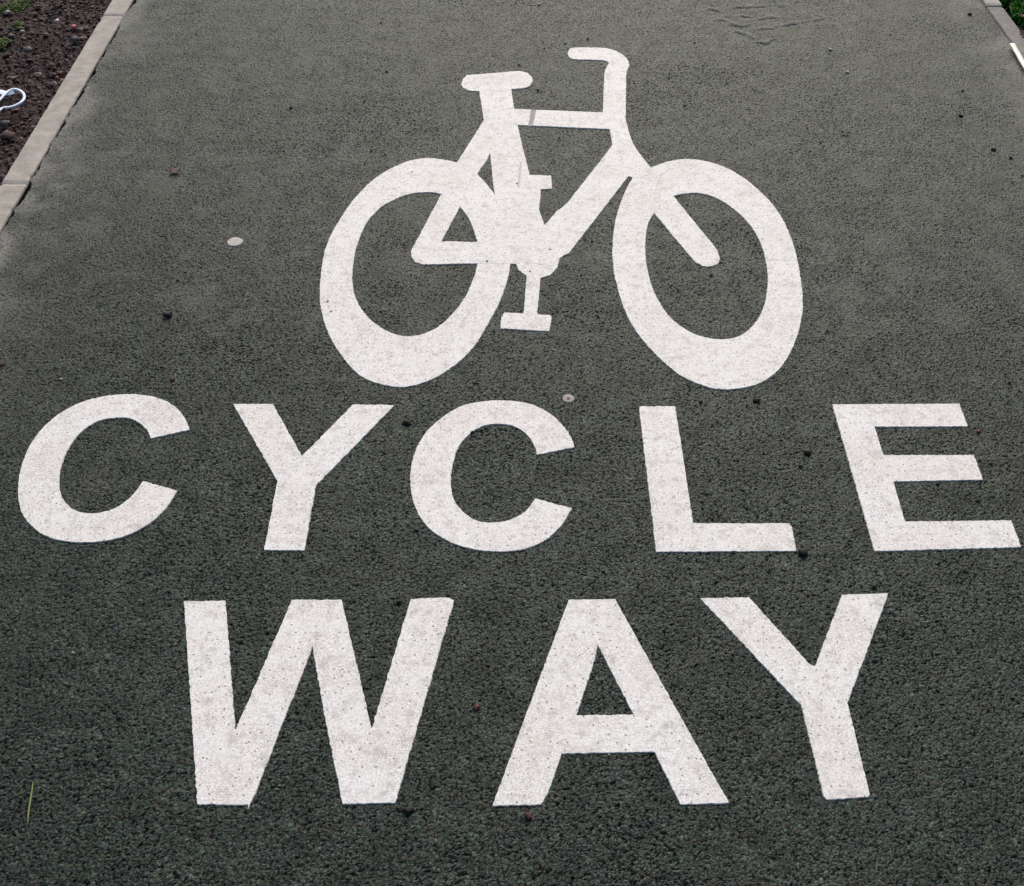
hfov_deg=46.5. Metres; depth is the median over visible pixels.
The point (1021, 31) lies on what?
soil verge
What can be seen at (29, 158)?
concrete edging
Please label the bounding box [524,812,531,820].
red crumb
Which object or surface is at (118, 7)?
concrete edging
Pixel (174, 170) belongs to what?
dead leaf
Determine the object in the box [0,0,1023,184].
soil crumbs
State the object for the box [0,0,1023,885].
path
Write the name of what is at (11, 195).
concrete edging
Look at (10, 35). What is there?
stone
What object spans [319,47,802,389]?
painted bicycle symbol
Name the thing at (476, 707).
red crumb
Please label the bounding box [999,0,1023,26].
grass
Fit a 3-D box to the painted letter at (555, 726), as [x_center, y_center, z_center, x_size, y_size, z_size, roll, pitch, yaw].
[0.156,0.431,2.038,0.376,0.003,0.424,0,43,0]
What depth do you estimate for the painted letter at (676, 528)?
2.35 m
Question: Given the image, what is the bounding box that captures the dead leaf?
[169,168,180,171]
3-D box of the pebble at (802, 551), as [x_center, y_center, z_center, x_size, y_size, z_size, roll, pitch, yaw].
[0.555,0.207,2.273,0.019,0.010,0.017,0,43,0]
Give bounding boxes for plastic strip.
[1009,43,1023,68]
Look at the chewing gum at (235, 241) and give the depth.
3.06 m
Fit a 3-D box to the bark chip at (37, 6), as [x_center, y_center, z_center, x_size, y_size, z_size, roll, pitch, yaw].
[-1.654,-1.522,4.160,0.028,0.011,0.024,-18,46,-19]
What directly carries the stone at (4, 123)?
on the soil bed
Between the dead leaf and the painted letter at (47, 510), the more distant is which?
the dead leaf
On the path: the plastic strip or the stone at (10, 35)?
the plastic strip
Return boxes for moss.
[0,0,32,50]
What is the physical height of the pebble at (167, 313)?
0.010 m
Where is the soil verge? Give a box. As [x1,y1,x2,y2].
[1007,10,1023,37]
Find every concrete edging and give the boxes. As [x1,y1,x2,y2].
[0,184,27,232]
[2,16,123,185]
[103,0,133,16]
[981,0,1001,7]
[986,7,1023,57]
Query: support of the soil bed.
on the ground
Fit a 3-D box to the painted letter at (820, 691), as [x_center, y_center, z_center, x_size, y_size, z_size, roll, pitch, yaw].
[0.520,0.422,2.047,0.349,0.003,0.426,0,43,0]
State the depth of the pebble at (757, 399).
2.60 m
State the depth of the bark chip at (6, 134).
3.47 m
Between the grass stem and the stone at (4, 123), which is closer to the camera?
the grass stem
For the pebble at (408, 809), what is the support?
on the path
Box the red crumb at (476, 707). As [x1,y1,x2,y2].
[473,704,479,710]
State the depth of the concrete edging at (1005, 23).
4.01 m
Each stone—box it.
[0,120,9,126]
[7,33,14,37]
[22,46,32,51]
[69,36,79,42]
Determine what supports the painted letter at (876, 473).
on the path
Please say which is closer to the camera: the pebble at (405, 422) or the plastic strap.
the pebble at (405, 422)
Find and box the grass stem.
[27,782,32,820]
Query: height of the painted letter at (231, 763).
0.003 m
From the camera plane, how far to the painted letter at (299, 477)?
2.47 m
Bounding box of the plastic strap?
[0,88,25,110]
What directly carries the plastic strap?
on the soil bed
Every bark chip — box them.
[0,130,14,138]
[33,5,41,8]
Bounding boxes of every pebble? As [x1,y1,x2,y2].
[162,311,172,316]
[402,420,410,424]
[402,805,414,813]
[753,397,760,401]
[798,548,807,555]
[804,449,811,454]
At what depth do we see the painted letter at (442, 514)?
2.42 m
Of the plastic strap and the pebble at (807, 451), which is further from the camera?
the plastic strap
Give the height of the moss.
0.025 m
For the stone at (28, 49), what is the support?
on the soil bed
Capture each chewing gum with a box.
[227,237,242,246]
[563,394,574,402]
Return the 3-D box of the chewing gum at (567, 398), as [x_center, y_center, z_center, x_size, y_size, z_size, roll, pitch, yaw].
[0.124,-0.096,2.609,0.027,0.005,0.028,0,43,0]
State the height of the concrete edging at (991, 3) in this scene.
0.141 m
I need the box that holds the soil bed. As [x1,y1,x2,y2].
[0,0,110,185]
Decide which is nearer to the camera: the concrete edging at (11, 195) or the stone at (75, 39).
the concrete edging at (11, 195)
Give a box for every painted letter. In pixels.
[18,394,188,543]
[183,597,453,809]
[233,404,394,550]
[410,400,574,551]
[492,599,728,806]
[639,406,795,552]
[700,593,887,800]
[832,403,1020,551]

